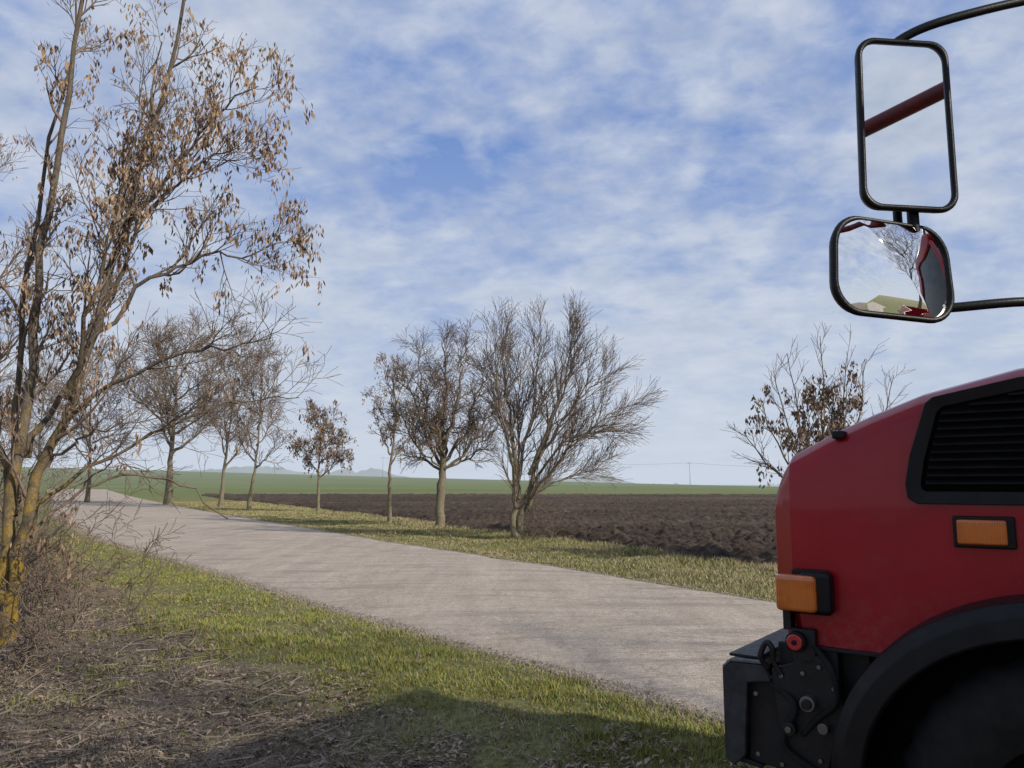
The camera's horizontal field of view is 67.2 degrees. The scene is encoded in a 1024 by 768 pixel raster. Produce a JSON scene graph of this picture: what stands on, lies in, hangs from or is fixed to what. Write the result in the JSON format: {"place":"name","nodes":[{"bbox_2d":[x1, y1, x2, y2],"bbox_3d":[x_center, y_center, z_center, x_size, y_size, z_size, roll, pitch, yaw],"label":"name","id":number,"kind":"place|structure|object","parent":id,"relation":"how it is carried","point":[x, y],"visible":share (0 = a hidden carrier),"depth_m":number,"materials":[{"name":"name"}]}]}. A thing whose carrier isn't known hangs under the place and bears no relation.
{"place":"outdoors","nodes":[
{"label":"outdoors","id":0,"kind":"place"},
{"bbox_2d":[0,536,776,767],"bbox_3d":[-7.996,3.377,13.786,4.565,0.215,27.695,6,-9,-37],"label":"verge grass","id":1,"kind":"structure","parent":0,"point":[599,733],"depth_m":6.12,"materials":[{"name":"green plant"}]},
{"bbox_2d":[0,467,778,767],"bbox_3d":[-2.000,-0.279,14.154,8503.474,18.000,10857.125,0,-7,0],"label":"ground","id":2,"kind":"structure","parent":0,"point":[210,482],"depth_m":6.68,"materials":[{"name":"green plant"}]},
{"bbox_2d":[0,447,38,477],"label":"bare shrub","id":3,"kind":"object","parent":2,"relation":"on","point":[23,460],"visible":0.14,"depth_m":20.56,"materials":[{"name":"brown plant"}]},
{"bbox_2d":[0,357,49,464],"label":"hedgerow tree","id":4,"kind":"object","parent":2,"relation":"on","point":[7,424],"visible":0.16,"depth_m":50.58,"materials":[{"name":"brown plant"}]},
{"bbox_2d":[0,133,55,431],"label":"ash tree","id":5,"kind":"object","parent":2,"relation":"on","point":[8,349],"visible":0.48,"depth_m":14.07,"materials":[{"name":"brown plant"}]},
{"bbox_2d":[0,591,75,680],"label":"bare shrub","id":6,"kind":"object","parent":2,"relation":"on","point":[34,641],"visible":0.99,"depth_m":6.86,"materials":[{"name":"brown plant"}]},
{"bbox_2d":[0,423,82,504],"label":"bare shrub","id":7,"kind":"object","parent":2,"relation":"on","point":[46,468],"visible":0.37,"depth_m":37.47,"materials":[{"name":"brown plant"}]},
{"bbox_2d":[0,346,88,494],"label":"hedgerow tree","id":8,"kind":"object","parent":2,"relation":"on","point":[47,426],"visible":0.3,"depth_m":72.25,"materials":[{"name":"brown plant"}]},
{"bbox_2d":[0,437,132,563],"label":"bare shrub","id":9,"kind":"object","parent":2,"relation":"on","point":[50,498],"visible":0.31,"depth_m":15.09,"materials":[{"name":"brown plant"}]},
{"bbox_2d":[0,445,158,584],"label":"bare shrub","id":10,"kind":"object","parent":2,"relation":"on","point":[131,493],"visible":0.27,"depth_m":12.19,"materials":[{"name":"brown plant"}]},
{"bbox_2d":[0,486,180,617],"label":"bare shrub","id":11,"kind":"object","parent":2,"relation":"on","point":[30,601],"visible":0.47,"depth_m":9.74,"materials":[{"name":"brown plant"}]},
{"bbox_2d":[35,344,155,501],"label":"hedgerow tree","id":12,"kind":"object","parent":2,"relation":"on","point":[89,446],"visible":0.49,"depth_m":65.56,"materials":[{"name":"brown plant"}]},
{"bbox_2d":[0,510,191,639],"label":"bare shrub","id":13,"kind":"object","parent":2,"relation":"on","point":[57,582],"visible":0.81,"depth_m":8.29,"materials":[{"name":"brown plant"}]},
{"bbox_2d":[0,0,342,645],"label":"ash tree","id":14,"kind":"object","parent":2,"relation":"on","point":[132,205],"visible":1,"depth_m":8.11,"materials":[{"name":"brown plant"}]},
{"bbox_2d":[106,305,249,504],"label":"hedgerow tree","id":15,"kind":"object","parent":2,"relation":"on","point":[167,334],"visible":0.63,"depth_m":59.63,"materials":[{"name":"brown plant"}]},
{"bbox_2d":[0,556,428,767],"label":"dry grass","id":16,"kind":"structure","parent":2,"relation":"on","point":[329,759],"depth_m":4.76,"materials":[{"name":"brown plant"}]},
{"bbox_2d":[0,578,455,767],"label":"fallen twigs","id":17,"kind":"object","parent":2,"relation":"on","point":[68,750],"visible":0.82,"depth_m":5.18,"materials":[{"name":"brown plant"}]},
{"bbox_2d":[187,311,275,506],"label":"hedgerow tree","id":18,"kind":"object","parent":2,"relation":"on","point":[222,490],"visible":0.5,"depth_m":55.01,"materials":[{"name":"brown plant"}]},
{"bbox_2d":[217,328,296,508],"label":"hedgerow tree","id":19,"kind":"object","parent":2,"relation":"on","point":[261,412],"visible":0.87,"depth_m":49.89,"materials":[{"name":"brown plant"}]},
{"bbox_2d":[174,464,405,476],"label":"distant treeline","id":20,"kind":"object","parent":2,"relation":"on","point":[345,471],"visible":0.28,"depth_m":459.10,"materials":[{"name":"plant"}]},
{"bbox_2d":[280,397,357,511],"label":"young ash tree","id":21,"kind":"object","parent":2,"relation":"on","point":[320,436],"visible":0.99,"depth_m":44.56,"materials":[{"name":"brown plant"}]},
{"bbox_2d":[0,563,757,767],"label":"leaf litter","id":22,"kind":"object","parent":2,"relation":"on","point":[453,748],"visible":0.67,"depth_m":5.20,"materials":[{"name":"brown plant"}]},
{"bbox_2d":[360,351,421,521],"bbox_3d":[-5.253,2.322,33.337,2.178,7.452,2.304,-3,-8,23],"label":"young ash tree","id":23,"kind":"object","parent":2,"relation":"on","point":[384,435],"visible":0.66,"depth_m":33.20,"materials":[{"name":"brown plant"}]},
{"bbox_2d":[376,313,523,527],"bbox_3d":[-2.404,1.473,29.386,5.420,8.225,4.499,5,-9,-35],"label":"hedgerow tree","id":24,"kind":"object","parent":2,"relation":"on","point":[436,431],"visible":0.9,"depth_m":29.17,"materials":[{"name":"brown plant"}]},
{"bbox_2d":[515,497,574,539],"bbox_3d":[0.968,3.846,21.940,1.782,1.303,1.623,0,-7,0],"label":"bare shrub","id":25,"kind":"object","parent":2,"relation":"on","point":[533,526],"visible":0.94,"depth_m":22.08,"materials":[{"name":"brown plant"}]},
{"bbox_2d":[466,287,666,539],"bbox_3d":[1.605,0.805,22.704,5.964,7.596,4.885,0,-7,0],"label":"hedgerow maple","id":26,"kind":"object","parent":2,"relation":"on","point":[532,491],"visible":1,"depth_m":22.58,"materials":[{"name":"brown plant"}]},
{"bbox_2d":[526,471,632,482],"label":"distant treeline","id":27,"kind":"object","parent":2,"relation":"on","point":[595,480],"visible":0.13,"depth_m":458.42,"materials":[{"name":"grey plant"}]},
{"bbox_2d":[653,483,779,486],"bbox_3d":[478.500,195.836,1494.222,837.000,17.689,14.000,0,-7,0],"label":"distant treeline","id":28,"kind":"object","parent":2,"relation":"on","point":[777,485],"depth_m":1487.63,"materials":[{"name":"plant"}]},
{"bbox_2d":[735,649,778,767],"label":"bumper beam","id":29,"kind":"structure","parent":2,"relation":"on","point":[747,759],"depth_m":3.06,"materials":[{"name":"black metal"}]},
{"bbox_2d":[723,661,771,764],"bbox_3d":[0.918,1.282,2.991,0.188,0.392,0.028,-6,-9,37],"label":"bumper end plate","id":30,"kind":"object","parent":29,"relation":"attached to","point":[738,677],"visible":0.94,"depth_m":3.00,"materials":[{"name":"black metal"}]},
{"bbox_2d":[722,657,760,666],"bbox_3d":[0.912,1.096,3.018,0.173,0.041,0.033,-6,-9,37],"label":"bumper end lip","id":31,"kind":"object","parent":30,"relation":"attached to","point":[745,660],"visible":0.89,"depth_m":3.01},
{"bbox_2d":[729,628,787,658],"bbox_3d":[1.470,1.173,3.780,0.120,0.012,1.840,-6,-9,37],"label":"bumper top step","id":32,"kind":"object","parent":29,"relation":"attached to","point":[749,650],"visible":0.38,"depth_m":3.20,"materials":[{"name":"grey metal"}]},
{"bbox_2d":[748,676,784,767],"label":"bumper end","id":33,"kind":"object","parent":29,"relation":"attached to","point":[764,731],"visible":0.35,"depth_m":2.99,"materials":[{"name":"black paint"}]},
{"bbox_2d":[724,323,915,488],"bbox_3d":[6.312,1.248,15.634,3.877,5.073,1.995,1,-7,-8],"label":"young ash tree","id":34,"kind":"object","parent":2,"relation":"on","point":[820,405],"visible":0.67,"depth_m":15.67,"materials":[{"name":"brown plant"}]},
{"bbox_2d":[903,656,1023,767],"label":"front wheel tyre","id":35,"kind":"object","parent":2,"relation":"on","point":[976,720],"visible":0.87,"depth_m":2.45,"materials":[{"name":"rubber"}]},
{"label":"utility pole","id":36,"kind":"object","parent":2,"relation":"on","visible":0},
{"bbox_2d":[403,459,755,466],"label":"power line","id":37,"kind":"object","parent":36,"relation":"attached to","point":[629,464],"visible":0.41,"depth_m":307.54,"materials":[{"name":"black metal"}]},
{"bbox_2d":[52,515,775,742],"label":"gravel","id":38,"kind":"structure","parent":0,"point":[654,697],"depth_m":9.09,"materials":[{"name":"grey gravel"}]},
{"bbox_2d":[46,489,782,722],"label":"road","id":39,"kind":"structure","parent":0,"point":[679,644],"depth_m":10.63,"materials":[{"name":"concrete"}]},
{"bbox_2d":[160,501,777,600],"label":"verge grass","id":40,"kind":"structure","parent":0,"point":[240,507],"depth_m":18.73,"materials":[{"name":"green plant"}]},
{"bbox_2d":[201,493,776,565],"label":"ploughed field","id":41,"kind":"structure","parent":0,"point":[738,527],"depth_m":34.68,"materials":[{"name":"soil"}]},
{"bbox_2d":[0,0,1023,484],"label":"sky","id":42,"kind":"structure","parent":0,"point":[688,169],"materials":[{"name":"blue"}]},
{"bbox_2d":[783,610,795,629],"bbox_3d":[1.066,0.894,2.962,0.030,0.090,0.060,-6,-9,37],"label":"indicator stem","id":43,"kind":"object","parent":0,"point":[788,620],"visible":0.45,"depth_m":2.94,"materials":[{"name":"black plastic"}]},
{"bbox_2d":[832,431,846,438],"bbox_3d":[1.247,0.194,2.932,0.045,0.030,0.056,-6,-9,37],"label":"hood latch","id":44,"kind":"object","parent":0,"point":[838,434],"visible":1,"depth_m":2.91,"materials":[{"name":"black plastic"}]},
{"bbox_2d":[892,211,902,222],"bbox_3d":[1.083,-0.515,2.168,0.024,0.660,0.024,-5,-9,36],"label":"mirror backbone","id":45,"kind":"object","parent":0,"point":[897,216],"visible":0.03,"depth_m":2.15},
{"bbox_2d":[906,212,919,231],"bbox_3d":[1.092,-0.444,2.096,0.030,0.080,0.030,-6,-9,37],"label":"mirror joint","id":46,"kind":"object","parent":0,"point":[913,218],"visible":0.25,"depth_m":2.08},
{"bbox_2d":[951,297,1023,311],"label":"mirror arm","id":47,"kind":"object","parent":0,"point":[988,304],"visible":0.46,"depth_m":2.08},
{"bbox_2d":[829,216,954,322],"bbox_3d":[1.010,-0.302,2.057,0.391,0.272,0.080,4,-10,-17],"label":"side mirror","id":48,"kind":"object","parent":47,"relation":"attached to","point":[886,269],"visible":1,"depth_m":2.02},
{"bbox_3d":[3.514,1.069,1.441,6.050,0.250,0.080,-6,-9,37],"label":"frame rail","id":49,"kind":"object","parent":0,"visible":0},
{"bbox_3d":[1.904,1.079,2.544,1.380,0.705,0.600,-6,-9,37],"label":"wheel arch liner","id":50,"kind":"object","parent":49,"relation":"attached to","visible":0},
{"bbox_2d":[831,594,1023,767],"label":"front fender","id":51,"kind":"object","parent":50,"relation":"on","point":[894,668],"visible":0.85,"depth_m":2.52,"materials":[{"name":"black plastic"}]},
{"bbox_2d":[772,653,843,767],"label":"bracket gusset","id":52,"kind":"object","parent":51,"relation":"attached to","point":[813,746],"visible":0.57,"depth_m":2.85,"materials":[{"name":"black paint"}]},
{"bbox_2d":[757,639,783,675],"bbox_3d":[0.987,1.045,2.939,0.091,0.136,0.043,-6,-9,36],"label":"tow hook","id":53,"kind":"object","parent":52,"relation":"attached to","point":[765,643],"visible":1,"depth_m":2.93,"materials":[{"name":"black paint"}]},
{"bbox_2d":[782,721,797,735],"bbox_3d":[1.037,1.280,2.865,0.048,0.048,0.050,-6,-9,37],"label":"coupling","id":54,"kind":"object","parent":52,"relation":"attached to","point":[794,726],"visible":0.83,"depth_m":2.85,"materials":[{"name":"black paint"}]},
{"bbox_2d":[785,726,791,733],"bbox_3d":[1.021,1.277,2.844,0.024,0.024,0.020,-6,-9,37],"label":"coupling lower cap","id":55,"kind":"object","parent":54,"relation":"attached to","point":[788,729],"visible":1,"depth_m":2.84,"materials":[{"name":"grey metal"}]},
{"bbox_2d":[769,681,815,767],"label":"hose","id":56,"kind":"object","parent":52,"relation":"attached to","point":[787,750],"visible":0.98,"depth_m":2.85,"materials":[{"name":"rubber"}]},
{"bbox_2d":[799,694,817,711],"bbox_3d":[1.093,1.175,2.836,0.056,0.056,0.050,-6,-9,37],"label":"coupling","id":57,"kind":"object","parent":52,"relation":"attached to","point":[812,699],"visible":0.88,"depth_m":2.82,"materials":[{"name":"metal"}]},
{"bbox_2d":[801,699,811,709],"bbox_3d":[1.075,1.172,2.812,0.036,0.036,0.020,-6,-9,37],"label":"coupling upper cap","id":58,"kind":"object","parent":57,"relation":"attached to","point":[806,704],"visible":1,"depth_m":2.80,"materials":[{"name":"black metal"}]},
{"bbox_2d":[801,645,840,736],"bbox_3d":[1.130,1.132,2.824,0.043,0.336,0.156,6,-10,-39],"label":"hose","id":59,"kind":"object","parent":52,"relation":"attached to","point":[818,718],"visible":1,"depth_m":2.79,"materials":[{"name":"rubber"}]},
{"bbox_2d":[817,722,830,734],"bbox_3d":[1.133,1.251,2.796,0.040,0.040,0.040,-6,-9,37],"label":"coupling","id":60,"kind":"object","parent":52,"relation":"attached to","point":[823,728],"visible":1,"depth_m":2.78,"materials":[{"name":"metal"}]},
{"bbox_2d":[865,642,1023,767],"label":"arch inner wall","id":61,"kind":"structure","parent":50,"relation":"attached to","point":[905,711],"depth_m":2.63,"materials":[{"name":"black plastic"}]},
{"bbox_3d":[3.122,0.442,2.626,1.490,1.099,2.180,-6,-9,37],"label":"cab","id":62,"kind":"object","parent":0,"visible":0},
{"bbox_2d":[775,368,1023,652],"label":"hood","id":63,"kind":"object","parent":62,"relation":"attached to","point":[870,536],"visible":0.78,"depth_m":2.80,"materials":[{"name":"red paint"}]},
{"bbox_2d":[791,626,817,663],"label":"reflector block","id":64,"kind":"structure","parent":63,"relation":"attached to","point":[808,652],"depth_m":2.88,"materials":[{"name":"black paint"}]},
{"bbox_2d":[785,631,806,651],"bbox_3d":[1.065,0.965,2.885,0.074,0.074,0.030,-6,-9,37],"label":"red reflector base","id":65,"kind":"object","parent":64,"relation":"attached to","point":[802,636],"visible":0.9,"depth_m":2.87,"materials":[{"name":"plastic"}]},
{"bbox_2d":[786,634,802,650],"bbox_3d":[1.053,0.963,2.869,0.058,0.058,0.014,-6,-9,37],"label":"red reflector","id":66,"kind":"object","parent":65,"relation":"attached to","point":[798,640],"visible":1,"depth_m":2.86,"materials":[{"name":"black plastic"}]},
{"bbox_2d":[791,568,830,615],"bbox_3d":[1.126,0.782,2.899,0.140,0.165,0.028,-6,-9,37],"label":"indicator backplate","id":67,"kind":"object","parent":63,"relation":"attached to","point":[796,571],"visible":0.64,"depth_m":2.91,"materials":[{"name":"black plastic"}]},
{"bbox_2d":[778,639,843,699],"bbox_3d":[1.130,1.184,2.902,0.220,0.400,0.060,-6,-9,37],"label":"corner bracket","id":68,"kind":"object","parent":63,"relation":"attached to","point":[785,656],"visible":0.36,"depth_m":2.86,"materials":[{"name":"black metal"}]},
{"bbox_2d":[842,653,873,702],"bbox_3d":[1.223,1.269,2.897,0.280,0.530,0.058,-6,-9,37],"label":"panel","id":69,"kind":"object","parent":68,"relation":"attached to","point":[854,667],"visible":0.02,"depth_m":2.86,"materials":[{"name":"black paint"}]},
{"bbox_2d":[800,571,834,614],"bbox_3d":[1.137,0.777,2.867,0.115,0.153,0.070,-6,-9,37],"label":"indicator housing","id":70,"kind":"object","parent":63,"relation":"attached to","point":[825,593],"visible":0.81,"depth_m":2.83,"materials":[{"name":"black plastic"}]},
{"bbox_2d":[775,573,816,612],"bbox_3d":[1.072,0.784,2.892,0.150,0.134,0.068,-6,-9,37],"label":"indicator lens","id":71,"kind":"object","parent":70,"relation":"attached to","point":[796,592],"visible":0.84,"depth_m":2.86,"materials":[{"name":"orange plastic"}]},
{"bbox_2d":[817,645,879,656],"bbox_3d":[1.256,0.977,2.803,0.390,0.015,0.028,-6,-9,37],"label":"hood strip","id":72,"kind":"object","parent":63,"relation":"attached to","point":[847,651],"visible":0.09,"depth_m":2.81,"materials":[{"name":"black plastic"}]},
{"bbox_2d":[905,376,1023,505],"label":"side vent frame","id":73,"kind":"object","parent":63,"relation":"attached to","point":[917,493],"visible":0.94,"depth_m":2.68,"materials":[{"name":"black plastic"}]},
{"bbox_2d":[926,479,1023,483],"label":"vent slat","id":74,"kind":"object","parent":73,"relation":"attached to","point":[979,481],"visible":1,"depth_m":2.62,"materials":[{"name":"black plastic"}]},
{"bbox_2d":[927,471,1023,476],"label":"vent slat","id":75,"kind":"object","parent":73,"relation":"attached to","point":[975,473],"visible":1,"depth_m":2.62,"materials":[{"name":"black plastic"}]},
{"bbox_2d":[928,463,1023,468],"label":"vent slat","id":76,"kind":"object","parent":73,"relation":"attached to","point":[976,465],"visible":1,"depth_m":2.62,"materials":[{"name":"black plastic"}]},
{"bbox_2d":[929,455,1023,460],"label":"vent slat","id":77,"kind":"object","parent":73,"relation":"attached to","point":[977,457],"visible":1,"depth_m":2.62,"materials":[{"name":"black plastic"}]},
{"bbox_2d":[931,446,1023,452],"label":"vent slat","id":78,"kind":"object","parent":73,"relation":"attached to","point":[981,449],"visible":1,"depth_m":2.62,"materials":[{"name":"black plastic"}]},
{"bbox_2d":[933,438,1023,445],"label":"vent slat","id":79,"kind":"object","parent":73,"relation":"attached to","point":[982,441],"visible":1,"depth_m":2.62,"materials":[{"name":"black plastic"}]},
{"bbox_2d":[935,430,1023,437],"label":"vent slat","id":80,"kind":"object","parent":73,"relation":"attached to","point":[984,433],"visible":1,"depth_m":2.62,"materials":[{"name":"black plastic"}]},
{"bbox_2d":[937,422,1023,429],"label":"vent slat","id":81,"kind":"object","parent":73,"relation":"attached to","point":[979,426],"visible":1,"depth_m":2.62,"materials":[{"name":"black plastic"}]},
{"bbox_2d":[939,414,1023,421],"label":"vent slat","id":82,"kind":"object","parent":73,"relation":"attached to","point":[981,418],"visible":1,"depth_m":2.62,"materials":[{"name":"black plastic"}]},
{"bbox_2d":[941,406,1023,413],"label":"vent slat","id":83,"kind":"object","parent":73,"relation":"attached to","point":[990,409],"visible":1,"depth_m":2.62,"materials":[{"name":"black plastic"}]},
{"bbox_2d":[969,398,1023,404],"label":"vent slat","id":84,"kind":"object","parent":73,"relation":"attached to","point":[998,401],"visible":1,"depth_m":2.60,"materials":[{"name":"black plastic"}]},
{"bbox_2d":[1008,390,1023,394],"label":"vent slat","id":85,"kind":"object","parent":73,"relation":"attached to","point":[1017,392],"visible":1,"depth_m":2.57,"materials":[{"name":"black plastic"}]},
{"bbox_2d":[922,393,1023,491],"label":"side vent recess","id":86,"kind":"object","parent":63,"relation":"in","point":[980,487],"visible":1,"depth_m":2.63,"materials":[{"name":"black plastic"}]},
{"bbox_2d":[952,516,1016,549],"bbox_3d":[1.589,0.500,2.593,0.182,0.107,0.013,-6,-9,37],"label":"side marker housing","id":87,"kind":"object","parent":63,"relation":"attached to","point":[1011,532],"visible":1,"depth_m":2.57,"materials":[{"name":"black plastic"}]},
{"bbox_2d":[956,519,1007,545],"bbox_3d":[1.578,0.499,2.587,0.147,0.083,0.016,-6,-9,37],"label":"side marker lens","id":88,"kind":"object","parent":87,"relation":"attached to","point":[983,532],"visible":1,"depth_m":2.58,"materials":[{"name":"orange plastic"}]},
{"bbox_3d":[3.127,-0.439,2.736,1.377,0.715,2.060,-6,-9,37],"label":"cab","id":89,"kind":"object","parent":62,"relation":"on","visible":0},
{"bbox_2d":[894,0,1023,39],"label":"mirror arm","id":90,"kind":"object","parent":89,"relation":"attached to","point":[915,31],"visible":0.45,"depth_m":2.21},
{"bbox_2d":[854,38,958,213],"bbox_3d":[1.074,-0.707,2.124,0.265,0.500,0.059,2,-9,-3],"label":"mirror","id":91,"kind":"object","parent":90,"relation":"attached to","point":[906,144],"visible":1,"depth_m":2.10,"materials":[{"name":"black plastic"}]}
]}

